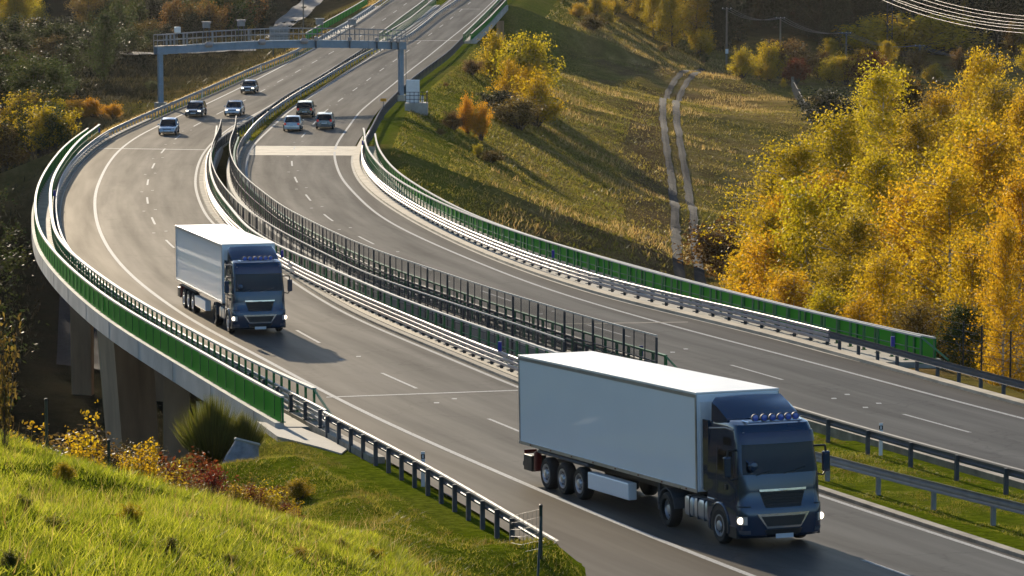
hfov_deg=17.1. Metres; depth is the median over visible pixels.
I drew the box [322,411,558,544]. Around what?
guard rail
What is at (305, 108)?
car
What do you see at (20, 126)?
bush
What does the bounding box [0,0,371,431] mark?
valley brush
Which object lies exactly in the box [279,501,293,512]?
bush
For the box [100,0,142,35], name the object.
bush
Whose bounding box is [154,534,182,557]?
weed
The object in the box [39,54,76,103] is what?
bush
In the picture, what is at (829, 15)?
conifer tree
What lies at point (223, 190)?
fence
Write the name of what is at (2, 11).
leafy tree
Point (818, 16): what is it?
leafy tree
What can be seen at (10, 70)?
bush
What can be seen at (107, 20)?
leafy tree
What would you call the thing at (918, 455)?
kerb
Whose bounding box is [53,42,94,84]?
leafy tree
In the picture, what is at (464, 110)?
bush
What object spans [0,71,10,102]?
bush
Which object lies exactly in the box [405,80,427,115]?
service platform
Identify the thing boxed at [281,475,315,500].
bush
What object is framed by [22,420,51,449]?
sapling
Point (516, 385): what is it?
road marking
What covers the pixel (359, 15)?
guard rail
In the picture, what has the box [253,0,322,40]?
path
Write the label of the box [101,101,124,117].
bush
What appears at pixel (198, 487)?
bush
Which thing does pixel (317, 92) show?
road marking
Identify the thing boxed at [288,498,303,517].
sapling
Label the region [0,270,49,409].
leafy tree
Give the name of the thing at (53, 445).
bush
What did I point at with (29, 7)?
leafy tree
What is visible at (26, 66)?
bush
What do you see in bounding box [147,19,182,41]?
bush
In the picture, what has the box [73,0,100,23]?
leafy tree
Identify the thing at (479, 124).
bush
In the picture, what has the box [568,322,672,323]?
road joint
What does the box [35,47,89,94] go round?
bush
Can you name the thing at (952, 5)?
conifer tree
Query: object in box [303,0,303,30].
utility pole
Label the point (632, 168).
dry grass
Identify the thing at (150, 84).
bush
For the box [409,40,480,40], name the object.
road joint
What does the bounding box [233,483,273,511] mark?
bush
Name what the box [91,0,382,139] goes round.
verge grass
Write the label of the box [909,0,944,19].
conifer tree
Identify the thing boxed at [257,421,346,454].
concrete apron
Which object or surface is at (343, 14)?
railing
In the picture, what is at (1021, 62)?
bush
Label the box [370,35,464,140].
guard rail
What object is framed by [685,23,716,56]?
bush
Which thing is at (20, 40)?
bush
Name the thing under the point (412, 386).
road marking
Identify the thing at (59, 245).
railing
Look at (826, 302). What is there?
bush
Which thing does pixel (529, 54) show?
bush
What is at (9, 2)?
leafy tree
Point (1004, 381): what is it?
guard rail
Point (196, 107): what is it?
car
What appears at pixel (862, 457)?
median grass
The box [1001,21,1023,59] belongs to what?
leafy tree
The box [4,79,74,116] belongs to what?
bush
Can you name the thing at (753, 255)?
birch tree
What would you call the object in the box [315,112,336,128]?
car
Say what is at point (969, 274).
birch tree
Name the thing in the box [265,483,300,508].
bush
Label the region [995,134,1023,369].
birch tree
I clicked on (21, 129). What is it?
bush
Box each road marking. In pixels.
[93,0,755,575]
[144,23,456,402]
[146,4,909,575]
[194,1,1023,563]
[245,0,1021,479]
[287,14,849,398]
[291,2,968,431]
[333,0,1023,418]
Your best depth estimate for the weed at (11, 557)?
46.16 m
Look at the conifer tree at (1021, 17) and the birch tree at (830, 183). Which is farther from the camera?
the conifer tree at (1021, 17)
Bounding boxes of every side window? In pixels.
[228,278,231,290]
[718,449,732,473]
[723,436,730,445]
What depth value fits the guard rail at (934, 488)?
100.90 m
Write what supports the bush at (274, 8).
on the ground at (44, 376)
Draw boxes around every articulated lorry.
[175,224,291,332]
[518,351,829,542]
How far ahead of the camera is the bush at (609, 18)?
599.56 m
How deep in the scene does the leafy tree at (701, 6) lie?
621.98 m
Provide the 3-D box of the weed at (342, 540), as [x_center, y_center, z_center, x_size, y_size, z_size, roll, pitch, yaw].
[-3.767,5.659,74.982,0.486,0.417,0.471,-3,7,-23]
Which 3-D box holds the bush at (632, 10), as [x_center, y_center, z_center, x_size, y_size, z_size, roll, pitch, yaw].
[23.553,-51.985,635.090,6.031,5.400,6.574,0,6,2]
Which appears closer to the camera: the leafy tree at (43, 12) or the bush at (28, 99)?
the bush at (28, 99)
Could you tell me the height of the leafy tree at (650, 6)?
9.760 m
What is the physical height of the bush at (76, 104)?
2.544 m
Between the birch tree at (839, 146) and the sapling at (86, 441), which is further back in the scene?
the birch tree at (839, 146)
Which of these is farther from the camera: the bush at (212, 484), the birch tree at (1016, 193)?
the birch tree at (1016, 193)
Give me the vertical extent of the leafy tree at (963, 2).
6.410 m
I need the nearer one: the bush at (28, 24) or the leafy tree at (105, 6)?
the bush at (28, 24)
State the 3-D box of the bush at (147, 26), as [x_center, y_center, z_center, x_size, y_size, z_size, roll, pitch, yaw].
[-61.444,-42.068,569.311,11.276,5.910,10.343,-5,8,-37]
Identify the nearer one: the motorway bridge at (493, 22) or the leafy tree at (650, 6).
the motorway bridge at (493, 22)
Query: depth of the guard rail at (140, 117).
382.02 m
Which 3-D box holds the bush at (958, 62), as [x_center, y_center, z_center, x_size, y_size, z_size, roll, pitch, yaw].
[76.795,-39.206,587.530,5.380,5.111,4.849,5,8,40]
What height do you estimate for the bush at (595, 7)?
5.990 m
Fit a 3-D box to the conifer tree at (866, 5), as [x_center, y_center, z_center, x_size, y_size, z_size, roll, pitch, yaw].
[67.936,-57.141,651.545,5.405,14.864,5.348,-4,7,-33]
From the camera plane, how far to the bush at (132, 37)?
495.17 m
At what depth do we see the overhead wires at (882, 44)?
597.65 m
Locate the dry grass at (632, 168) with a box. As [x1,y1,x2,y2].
[488,4,923,277]
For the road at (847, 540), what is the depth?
134.40 m
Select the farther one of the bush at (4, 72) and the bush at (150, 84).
the bush at (150, 84)
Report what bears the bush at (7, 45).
on the ground at (44, 376)
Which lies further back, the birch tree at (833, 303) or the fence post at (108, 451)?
the birch tree at (833, 303)
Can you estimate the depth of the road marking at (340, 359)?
147.56 m
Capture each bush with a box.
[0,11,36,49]
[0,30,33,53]
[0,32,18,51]
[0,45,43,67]
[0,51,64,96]
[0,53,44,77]
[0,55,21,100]
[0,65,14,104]
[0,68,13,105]
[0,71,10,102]
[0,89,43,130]
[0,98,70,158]
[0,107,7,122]
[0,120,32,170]
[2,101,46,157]
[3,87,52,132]
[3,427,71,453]
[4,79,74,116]
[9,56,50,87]
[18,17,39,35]
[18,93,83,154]
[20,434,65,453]
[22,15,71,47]
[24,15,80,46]
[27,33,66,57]
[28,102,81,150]
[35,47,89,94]
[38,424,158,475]
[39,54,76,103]
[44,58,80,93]
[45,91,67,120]
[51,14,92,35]
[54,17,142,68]
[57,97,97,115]
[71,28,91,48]
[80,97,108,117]
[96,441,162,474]
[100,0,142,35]
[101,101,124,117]
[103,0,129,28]
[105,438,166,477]
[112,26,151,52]
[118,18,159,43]
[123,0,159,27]
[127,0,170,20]
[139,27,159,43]
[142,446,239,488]
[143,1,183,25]
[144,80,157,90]
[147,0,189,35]
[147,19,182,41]
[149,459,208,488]
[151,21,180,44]
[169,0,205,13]
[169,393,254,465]
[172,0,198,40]
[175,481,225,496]
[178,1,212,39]
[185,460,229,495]
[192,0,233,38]
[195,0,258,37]
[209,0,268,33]
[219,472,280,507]
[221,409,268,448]
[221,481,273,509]
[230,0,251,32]
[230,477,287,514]
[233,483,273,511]
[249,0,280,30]
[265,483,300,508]
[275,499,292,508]
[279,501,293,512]
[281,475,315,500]
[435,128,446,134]
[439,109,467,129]
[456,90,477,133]
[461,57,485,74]
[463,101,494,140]
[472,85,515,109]
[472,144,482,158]
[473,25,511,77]
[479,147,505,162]
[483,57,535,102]
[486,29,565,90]
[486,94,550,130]
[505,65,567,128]
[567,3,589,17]
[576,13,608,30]
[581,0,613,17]
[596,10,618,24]
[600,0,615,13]
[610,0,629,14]
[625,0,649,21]
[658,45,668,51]
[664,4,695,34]
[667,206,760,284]
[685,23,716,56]
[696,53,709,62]
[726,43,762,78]
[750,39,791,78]
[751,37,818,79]
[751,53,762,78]
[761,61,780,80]
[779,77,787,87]
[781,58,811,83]
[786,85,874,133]
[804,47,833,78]
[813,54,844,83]
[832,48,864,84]
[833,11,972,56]
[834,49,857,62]
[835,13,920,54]
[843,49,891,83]
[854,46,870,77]
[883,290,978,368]
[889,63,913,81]
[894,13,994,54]
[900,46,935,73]
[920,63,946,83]
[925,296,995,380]
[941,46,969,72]
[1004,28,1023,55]
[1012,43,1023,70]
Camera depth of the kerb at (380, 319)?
160.88 m
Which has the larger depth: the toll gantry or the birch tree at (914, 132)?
the toll gantry
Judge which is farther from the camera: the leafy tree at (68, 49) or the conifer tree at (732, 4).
the conifer tree at (732, 4)
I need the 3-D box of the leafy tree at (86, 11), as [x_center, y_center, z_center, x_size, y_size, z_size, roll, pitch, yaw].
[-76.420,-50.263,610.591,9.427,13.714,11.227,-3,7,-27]
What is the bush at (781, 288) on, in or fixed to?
on the ground at (44, 376)
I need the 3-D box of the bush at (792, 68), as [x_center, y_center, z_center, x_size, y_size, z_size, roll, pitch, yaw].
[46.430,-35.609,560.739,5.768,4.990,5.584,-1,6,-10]
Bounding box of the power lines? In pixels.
[883,0,1022,32]
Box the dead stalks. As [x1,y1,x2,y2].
[0,422,464,575]
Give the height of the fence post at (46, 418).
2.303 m
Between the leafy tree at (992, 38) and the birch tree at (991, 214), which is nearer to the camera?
the birch tree at (991, 214)
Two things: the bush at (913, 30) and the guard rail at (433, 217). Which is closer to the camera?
the guard rail at (433, 217)
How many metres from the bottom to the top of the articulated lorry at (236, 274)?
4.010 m
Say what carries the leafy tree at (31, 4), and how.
on the ground at (44, 376)
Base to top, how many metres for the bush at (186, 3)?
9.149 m
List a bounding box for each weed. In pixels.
[0,548,24,569]
[10,493,33,508]
[42,509,69,531]
[51,460,77,479]
[112,501,145,526]
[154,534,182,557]
[219,551,238,564]
[289,546,308,559]
[334,538,350,548]
[366,544,385,560]
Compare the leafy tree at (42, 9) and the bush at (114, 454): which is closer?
the bush at (114, 454)
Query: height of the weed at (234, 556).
0.389 m
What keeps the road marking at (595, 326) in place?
on the road at (873, 404)
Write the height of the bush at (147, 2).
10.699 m
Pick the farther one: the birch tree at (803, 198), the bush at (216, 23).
the bush at (216, 23)
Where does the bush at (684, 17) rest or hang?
on the ground at (44, 376)
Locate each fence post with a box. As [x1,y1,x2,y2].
[44,398,47,451]
[107,439,110,466]
[539,504,542,558]
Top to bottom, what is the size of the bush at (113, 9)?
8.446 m
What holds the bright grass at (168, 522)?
on the ground at (44, 376)
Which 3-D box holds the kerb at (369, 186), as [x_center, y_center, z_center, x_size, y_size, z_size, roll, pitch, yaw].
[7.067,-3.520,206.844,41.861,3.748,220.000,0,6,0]
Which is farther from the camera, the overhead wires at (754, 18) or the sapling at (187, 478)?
the overhead wires at (754, 18)
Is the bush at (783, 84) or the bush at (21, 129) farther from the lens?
the bush at (783, 84)
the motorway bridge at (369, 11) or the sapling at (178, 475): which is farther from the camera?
the motorway bridge at (369, 11)
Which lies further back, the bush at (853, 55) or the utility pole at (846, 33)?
the utility pole at (846, 33)
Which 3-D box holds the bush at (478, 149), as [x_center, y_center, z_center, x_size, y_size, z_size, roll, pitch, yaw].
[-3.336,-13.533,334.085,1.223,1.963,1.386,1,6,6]
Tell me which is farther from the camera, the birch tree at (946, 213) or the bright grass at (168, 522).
the birch tree at (946, 213)
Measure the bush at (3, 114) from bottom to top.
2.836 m
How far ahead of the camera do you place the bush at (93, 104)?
363.64 m
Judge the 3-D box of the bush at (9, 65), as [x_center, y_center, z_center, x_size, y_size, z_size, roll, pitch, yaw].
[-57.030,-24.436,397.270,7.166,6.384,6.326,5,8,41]
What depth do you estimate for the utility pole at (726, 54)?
599.34 m
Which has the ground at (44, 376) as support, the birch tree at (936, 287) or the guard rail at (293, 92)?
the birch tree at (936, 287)
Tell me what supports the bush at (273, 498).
on the ground at (44, 376)
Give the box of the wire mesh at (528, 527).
[511,509,538,555]
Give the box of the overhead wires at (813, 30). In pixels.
[780,17,848,33]
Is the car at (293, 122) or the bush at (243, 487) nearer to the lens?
the bush at (243, 487)
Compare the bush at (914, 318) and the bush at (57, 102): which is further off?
the bush at (57, 102)
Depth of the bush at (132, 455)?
116.15 m
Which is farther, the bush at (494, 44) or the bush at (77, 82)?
the bush at (494, 44)
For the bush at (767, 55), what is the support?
on the ground at (44, 376)
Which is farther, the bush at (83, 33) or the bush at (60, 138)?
the bush at (83, 33)
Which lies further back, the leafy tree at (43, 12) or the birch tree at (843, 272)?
the leafy tree at (43, 12)
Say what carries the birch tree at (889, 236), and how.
on the ground at (44, 376)
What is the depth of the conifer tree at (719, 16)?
613.39 m
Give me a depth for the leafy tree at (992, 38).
622.15 m
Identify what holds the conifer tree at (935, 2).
on the ground at (44, 376)
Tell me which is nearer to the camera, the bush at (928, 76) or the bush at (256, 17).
the bush at (928, 76)
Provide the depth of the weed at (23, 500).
56.45 m
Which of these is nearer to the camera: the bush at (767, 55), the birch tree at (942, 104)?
the birch tree at (942, 104)
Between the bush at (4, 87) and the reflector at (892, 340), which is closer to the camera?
the reflector at (892, 340)
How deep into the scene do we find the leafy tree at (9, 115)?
343.08 m
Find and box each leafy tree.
[0,0,21,26]
[0,0,27,30]
[0,0,41,24]
[0,44,15,109]
[0,106,17,125]
[0,184,34,319]
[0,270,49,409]
[3,2,32,31]
[5,0,44,26]
[26,0,49,20]
[33,0,50,20]
[39,0,49,23]
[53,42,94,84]
[63,0,107,27]
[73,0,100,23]
[74,7,131,80]
[92,0,124,12]
[259,0,282,15]
[634,0,673,36]
[646,0,697,47]
[679,0,713,37]
[786,0,857,48]
[815,37,848,61]
[847,58,957,195]
[870,40,900,76]
[960,0,971,25]
[964,0,1023,46]
[973,0,1023,45]
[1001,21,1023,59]
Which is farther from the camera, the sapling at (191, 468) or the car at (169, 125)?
the car at (169, 125)
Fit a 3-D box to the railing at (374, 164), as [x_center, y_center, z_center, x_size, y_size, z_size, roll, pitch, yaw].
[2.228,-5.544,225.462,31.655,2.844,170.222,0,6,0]
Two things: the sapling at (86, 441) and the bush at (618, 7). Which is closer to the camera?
the sapling at (86, 441)
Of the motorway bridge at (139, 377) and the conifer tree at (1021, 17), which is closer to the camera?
the motorway bridge at (139, 377)
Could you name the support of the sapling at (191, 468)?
on the ground at (44, 376)
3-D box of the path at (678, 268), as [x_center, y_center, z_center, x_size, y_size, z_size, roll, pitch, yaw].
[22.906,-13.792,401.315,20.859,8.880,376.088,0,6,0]
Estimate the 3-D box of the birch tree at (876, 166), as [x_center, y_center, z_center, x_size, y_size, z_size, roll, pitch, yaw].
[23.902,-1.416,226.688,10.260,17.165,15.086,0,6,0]
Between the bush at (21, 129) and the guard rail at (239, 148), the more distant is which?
the bush at (21, 129)
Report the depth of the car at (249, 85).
383.82 m
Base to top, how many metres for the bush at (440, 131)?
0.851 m
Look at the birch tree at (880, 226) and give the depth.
222.42 m
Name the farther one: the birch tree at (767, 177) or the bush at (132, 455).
the birch tree at (767, 177)
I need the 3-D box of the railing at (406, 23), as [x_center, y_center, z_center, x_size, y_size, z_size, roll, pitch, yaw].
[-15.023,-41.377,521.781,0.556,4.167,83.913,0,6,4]
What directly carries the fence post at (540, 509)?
on the ground at (44, 376)
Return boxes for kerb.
[57,119,384,462]
[199,48,1023,558]
[203,133,517,377]
[238,141,1023,489]
[353,136,1023,406]
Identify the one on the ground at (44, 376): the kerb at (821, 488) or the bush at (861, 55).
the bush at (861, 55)
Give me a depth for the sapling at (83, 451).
90.12 m
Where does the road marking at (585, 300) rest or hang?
on the road at (873, 404)
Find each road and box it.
[61,0,1023,575]
[241,0,1023,469]
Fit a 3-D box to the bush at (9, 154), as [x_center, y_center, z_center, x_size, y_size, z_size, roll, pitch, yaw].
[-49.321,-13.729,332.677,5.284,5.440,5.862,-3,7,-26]
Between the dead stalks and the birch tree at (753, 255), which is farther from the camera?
the birch tree at (753, 255)
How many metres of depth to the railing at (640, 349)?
165.61 m
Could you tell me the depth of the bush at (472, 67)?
431.80 m
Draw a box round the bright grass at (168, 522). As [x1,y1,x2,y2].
[0,432,442,575]
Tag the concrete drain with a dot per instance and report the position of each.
(240, 448)
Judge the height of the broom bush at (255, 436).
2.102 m
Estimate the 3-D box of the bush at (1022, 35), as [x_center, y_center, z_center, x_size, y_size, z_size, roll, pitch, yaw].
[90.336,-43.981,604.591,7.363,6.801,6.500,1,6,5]
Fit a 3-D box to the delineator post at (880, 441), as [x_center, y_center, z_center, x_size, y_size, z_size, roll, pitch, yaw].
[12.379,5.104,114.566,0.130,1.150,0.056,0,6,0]
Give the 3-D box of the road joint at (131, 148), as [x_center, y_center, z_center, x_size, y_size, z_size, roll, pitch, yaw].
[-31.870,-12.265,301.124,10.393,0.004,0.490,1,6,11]
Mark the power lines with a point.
(967, 15)
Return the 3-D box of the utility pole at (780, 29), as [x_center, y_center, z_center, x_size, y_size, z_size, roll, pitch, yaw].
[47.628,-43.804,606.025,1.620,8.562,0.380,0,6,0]
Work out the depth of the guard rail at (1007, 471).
111.35 m
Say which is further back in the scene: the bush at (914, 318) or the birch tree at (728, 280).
the birch tree at (728, 280)
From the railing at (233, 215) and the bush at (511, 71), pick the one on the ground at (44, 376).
the bush at (511, 71)
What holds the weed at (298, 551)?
on the ground at (44, 376)
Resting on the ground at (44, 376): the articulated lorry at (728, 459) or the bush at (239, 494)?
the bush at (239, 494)
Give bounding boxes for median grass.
[240,49,379,137]
[814,437,1023,539]
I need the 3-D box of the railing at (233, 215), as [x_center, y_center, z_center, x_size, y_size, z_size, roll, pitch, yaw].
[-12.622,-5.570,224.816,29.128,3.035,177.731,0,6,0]
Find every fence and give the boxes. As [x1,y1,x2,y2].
[210,119,564,356]
[229,117,657,363]
[791,77,812,123]
[939,319,1023,377]
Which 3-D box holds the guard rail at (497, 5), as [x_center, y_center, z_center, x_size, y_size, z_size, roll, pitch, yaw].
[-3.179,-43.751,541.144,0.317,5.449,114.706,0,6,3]
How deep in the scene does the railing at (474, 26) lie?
508.89 m
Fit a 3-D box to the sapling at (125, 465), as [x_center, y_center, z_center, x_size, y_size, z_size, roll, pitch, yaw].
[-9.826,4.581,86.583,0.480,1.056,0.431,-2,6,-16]
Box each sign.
[269,27,287,56]
[380,98,385,119]
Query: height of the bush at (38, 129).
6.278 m
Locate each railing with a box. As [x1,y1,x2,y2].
[34,128,285,422]
[49,124,331,419]
[209,126,558,365]
[233,137,677,367]
[306,0,367,38]
[363,128,948,363]
[379,0,427,40]
[385,0,435,40]
[463,0,499,41]
[471,0,506,38]
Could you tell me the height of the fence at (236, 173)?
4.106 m
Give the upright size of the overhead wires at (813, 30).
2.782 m
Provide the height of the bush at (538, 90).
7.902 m
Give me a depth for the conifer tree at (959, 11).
650.57 m
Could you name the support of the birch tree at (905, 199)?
on the ground at (44, 376)
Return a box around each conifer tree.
[38,0,52,13]
[701,0,757,45]
[710,0,734,50]
[731,0,757,20]
[814,0,844,53]
[855,0,878,25]
[871,0,897,13]
[883,0,926,24]
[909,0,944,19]
[932,0,944,7]
[939,0,972,21]
[941,0,982,25]
[975,0,994,29]
[1007,0,1023,31]
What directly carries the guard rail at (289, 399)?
on the kerb at (344, 442)
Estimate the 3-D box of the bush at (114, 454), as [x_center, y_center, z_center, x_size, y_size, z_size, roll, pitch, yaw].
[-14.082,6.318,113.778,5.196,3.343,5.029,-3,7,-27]
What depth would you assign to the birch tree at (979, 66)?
299.62 m
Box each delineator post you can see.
[421,452,424,486]
[879,423,882,455]
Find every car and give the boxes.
[157,117,179,134]
[184,100,206,116]
[224,100,244,115]
[240,79,258,92]
[283,115,303,130]
[296,100,316,116]
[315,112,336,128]
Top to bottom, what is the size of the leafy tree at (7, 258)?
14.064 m
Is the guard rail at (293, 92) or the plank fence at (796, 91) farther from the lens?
the plank fence at (796, 91)
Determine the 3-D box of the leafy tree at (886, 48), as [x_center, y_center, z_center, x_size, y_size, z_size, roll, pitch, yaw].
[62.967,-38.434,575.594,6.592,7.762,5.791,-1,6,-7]
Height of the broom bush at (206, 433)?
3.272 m
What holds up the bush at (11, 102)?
on the ground at (44, 376)
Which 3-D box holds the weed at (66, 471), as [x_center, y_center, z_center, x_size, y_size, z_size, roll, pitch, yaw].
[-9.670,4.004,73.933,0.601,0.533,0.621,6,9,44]
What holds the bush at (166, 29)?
on the ground at (44, 376)
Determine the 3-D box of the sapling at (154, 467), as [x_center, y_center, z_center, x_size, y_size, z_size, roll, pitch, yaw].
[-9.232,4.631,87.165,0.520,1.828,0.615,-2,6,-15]
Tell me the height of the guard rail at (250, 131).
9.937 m
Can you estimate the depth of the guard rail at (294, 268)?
163.56 m
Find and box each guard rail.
[53,130,327,427]
[107,36,320,135]
[205,131,517,373]
[231,48,365,137]
[235,136,581,351]
[243,0,461,145]
[322,0,383,39]
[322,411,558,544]
[361,130,830,344]
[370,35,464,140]
[469,0,504,31]
[581,341,1023,494]
[815,452,1023,525]
[828,331,1023,394]
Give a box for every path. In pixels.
[21,49,255,54]
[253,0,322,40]
[659,68,704,277]
[672,72,714,283]
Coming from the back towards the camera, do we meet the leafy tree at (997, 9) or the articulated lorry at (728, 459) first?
the leafy tree at (997, 9)
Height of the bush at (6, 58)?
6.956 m
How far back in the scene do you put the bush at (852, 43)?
613.55 m
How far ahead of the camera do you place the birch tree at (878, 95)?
299.82 m
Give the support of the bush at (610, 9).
on the ground at (44, 376)
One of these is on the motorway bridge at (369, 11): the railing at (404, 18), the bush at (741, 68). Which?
the railing at (404, 18)
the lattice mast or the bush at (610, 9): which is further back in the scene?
the bush at (610, 9)
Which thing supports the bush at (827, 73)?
on the ground at (44, 376)
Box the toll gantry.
[153,18,405,107]
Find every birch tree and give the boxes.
[693,124,868,288]
[710,195,871,314]
[715,249,759,295]
[721,166,785,286]
[727,218,801,299]
[730,183,833,265]
[753,170,878,298]
[759,195,944,348]
[760,261,814,303]
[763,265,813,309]
[776,166,867,279]
[783,101,883,261]
[784,214,852,286]
[785,252,873,322]
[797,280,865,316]
[815,289,855,316]
[820,135,897,236]
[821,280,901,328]
[825,53,925,216]
[825,171,964,327]
[832,138,921,291]
[833,231,937,337]
[853,99,965,255]
[855,219,935,282]
[856,268,924,330]
[862,204,901,281]
[863,149,1022,384]
[868,226,945,312]
[888,109,1023,383]
[894,81,970,205]
[896,106,1022,238]
[906,252,997,374]
[920,224,1022,387]
[931,43,1015,191]
[934,69,1023,218]
[937,155,1023,391]
[953,85,1023,274]
[964,200,1023,392]
[975,177,1009,243]
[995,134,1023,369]
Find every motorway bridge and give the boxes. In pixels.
[31,141,517,463]
[226,146,940,368]
[319,5,439,40]
[384,5,507,43]
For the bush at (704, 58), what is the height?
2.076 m
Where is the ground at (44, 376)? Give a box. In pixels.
[0,0,1023,575]
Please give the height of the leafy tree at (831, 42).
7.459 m
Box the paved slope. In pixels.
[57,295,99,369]
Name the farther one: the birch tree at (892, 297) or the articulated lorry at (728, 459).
the birch tree at (892, 297)
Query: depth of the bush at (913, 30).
608.46 m
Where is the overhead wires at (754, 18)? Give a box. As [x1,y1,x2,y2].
[725,8,783,19]
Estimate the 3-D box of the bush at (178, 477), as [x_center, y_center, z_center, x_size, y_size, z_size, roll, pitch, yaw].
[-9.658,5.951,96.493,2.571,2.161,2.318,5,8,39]
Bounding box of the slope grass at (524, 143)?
[391,45,640,266]
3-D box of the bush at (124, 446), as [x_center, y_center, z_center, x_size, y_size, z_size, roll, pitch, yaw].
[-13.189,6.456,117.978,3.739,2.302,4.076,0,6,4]
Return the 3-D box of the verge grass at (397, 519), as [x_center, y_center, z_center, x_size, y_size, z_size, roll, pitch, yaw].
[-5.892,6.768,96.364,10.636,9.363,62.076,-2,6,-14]
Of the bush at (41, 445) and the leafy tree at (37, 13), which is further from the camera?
the leafy tree at (37, 13)
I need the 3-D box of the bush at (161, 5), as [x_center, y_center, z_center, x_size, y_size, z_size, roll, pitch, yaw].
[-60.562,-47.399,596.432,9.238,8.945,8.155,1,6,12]
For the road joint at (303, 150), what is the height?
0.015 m
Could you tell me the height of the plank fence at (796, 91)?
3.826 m
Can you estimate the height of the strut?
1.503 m
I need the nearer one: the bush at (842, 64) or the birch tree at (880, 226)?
the birch tree at (880, 226)
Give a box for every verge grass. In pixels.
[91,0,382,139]
[149,432,581,575]
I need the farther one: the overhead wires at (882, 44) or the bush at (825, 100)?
the overhead wires at (882, 44)
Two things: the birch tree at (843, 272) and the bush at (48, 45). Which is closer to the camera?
the birch tree at (843, 272)
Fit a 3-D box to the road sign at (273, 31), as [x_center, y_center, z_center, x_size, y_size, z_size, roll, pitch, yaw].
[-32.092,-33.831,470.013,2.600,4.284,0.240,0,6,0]
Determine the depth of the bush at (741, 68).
563.09 m
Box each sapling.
[0,300,22,447]
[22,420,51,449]
[58,399,103,465]
[61,425,111,464]
[116,449,131,473]
[117,457,137,475]
[130,443,150,478]
[143,436,159,482]
[153,465,167,484]
[157,458,190,489]
[164,468,194,486]
[172,462,213,487]
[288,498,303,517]
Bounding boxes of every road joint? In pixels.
[103,148,201,149]
[250,146,356,155]
[326,390,517,397]
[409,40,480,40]
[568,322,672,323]
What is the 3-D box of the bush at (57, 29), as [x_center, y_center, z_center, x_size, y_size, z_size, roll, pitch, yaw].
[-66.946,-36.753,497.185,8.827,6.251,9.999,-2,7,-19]
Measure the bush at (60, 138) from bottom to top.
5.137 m
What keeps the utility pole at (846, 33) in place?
on the ground at (44, 376)
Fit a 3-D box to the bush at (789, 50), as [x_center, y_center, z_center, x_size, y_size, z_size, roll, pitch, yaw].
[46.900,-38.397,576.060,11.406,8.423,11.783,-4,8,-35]
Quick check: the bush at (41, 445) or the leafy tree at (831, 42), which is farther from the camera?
the leafy tree at (831, 42)
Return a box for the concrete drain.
[221,437,259,464]
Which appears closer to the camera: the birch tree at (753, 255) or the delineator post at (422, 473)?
the delineator post at (422, 473)
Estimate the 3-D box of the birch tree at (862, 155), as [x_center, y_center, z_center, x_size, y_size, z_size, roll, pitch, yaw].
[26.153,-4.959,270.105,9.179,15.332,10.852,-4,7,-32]
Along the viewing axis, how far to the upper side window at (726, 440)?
92.55 m
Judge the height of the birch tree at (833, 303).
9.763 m
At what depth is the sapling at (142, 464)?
86.01 m
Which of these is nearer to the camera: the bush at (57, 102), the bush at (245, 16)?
the bush at (57, 102)
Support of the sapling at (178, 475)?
on the ground at (44, 376)
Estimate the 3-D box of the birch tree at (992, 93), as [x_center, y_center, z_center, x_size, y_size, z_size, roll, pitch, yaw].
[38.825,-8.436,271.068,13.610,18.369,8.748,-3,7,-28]
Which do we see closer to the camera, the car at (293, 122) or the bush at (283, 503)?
the bush at (283, 503)
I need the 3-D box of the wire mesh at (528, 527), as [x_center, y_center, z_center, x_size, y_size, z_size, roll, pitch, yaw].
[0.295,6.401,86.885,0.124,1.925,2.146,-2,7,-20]
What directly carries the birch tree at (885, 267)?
on the ground at (44, 376)
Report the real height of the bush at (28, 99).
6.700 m
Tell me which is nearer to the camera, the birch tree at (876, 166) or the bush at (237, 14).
the birch tree at (876, 166)
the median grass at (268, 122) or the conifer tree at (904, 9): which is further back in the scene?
the conifer tree at (904, 9)
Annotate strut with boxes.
[537,516,541,575]
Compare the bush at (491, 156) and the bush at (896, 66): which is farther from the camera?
the bush at (896, 66)
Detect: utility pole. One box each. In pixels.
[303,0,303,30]
[722,8,727,63]
[776,17,784,44]
[842,32,850,55]
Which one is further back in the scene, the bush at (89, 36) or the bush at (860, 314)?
the bush at (89, 36)
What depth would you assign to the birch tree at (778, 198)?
238.97 m
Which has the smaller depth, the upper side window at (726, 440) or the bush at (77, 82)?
the upper side window at (726, 440)
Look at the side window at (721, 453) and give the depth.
92.85 m
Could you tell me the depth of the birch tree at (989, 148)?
190.09 m
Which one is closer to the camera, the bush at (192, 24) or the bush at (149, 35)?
the bush at (149, 35)
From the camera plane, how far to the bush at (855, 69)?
559.83 m
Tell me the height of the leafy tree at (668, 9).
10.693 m
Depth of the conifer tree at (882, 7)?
668.48 m
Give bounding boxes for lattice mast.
[886,0,892,61]
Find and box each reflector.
[498,342,501,351]
[891,336,894,345]
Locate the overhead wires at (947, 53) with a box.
[919,45,996,56]
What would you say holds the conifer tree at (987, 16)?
on the ground at (44, 376)
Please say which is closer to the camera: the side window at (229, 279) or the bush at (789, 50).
the side window at (229, 279)
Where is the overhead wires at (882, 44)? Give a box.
[847,32,913,46]

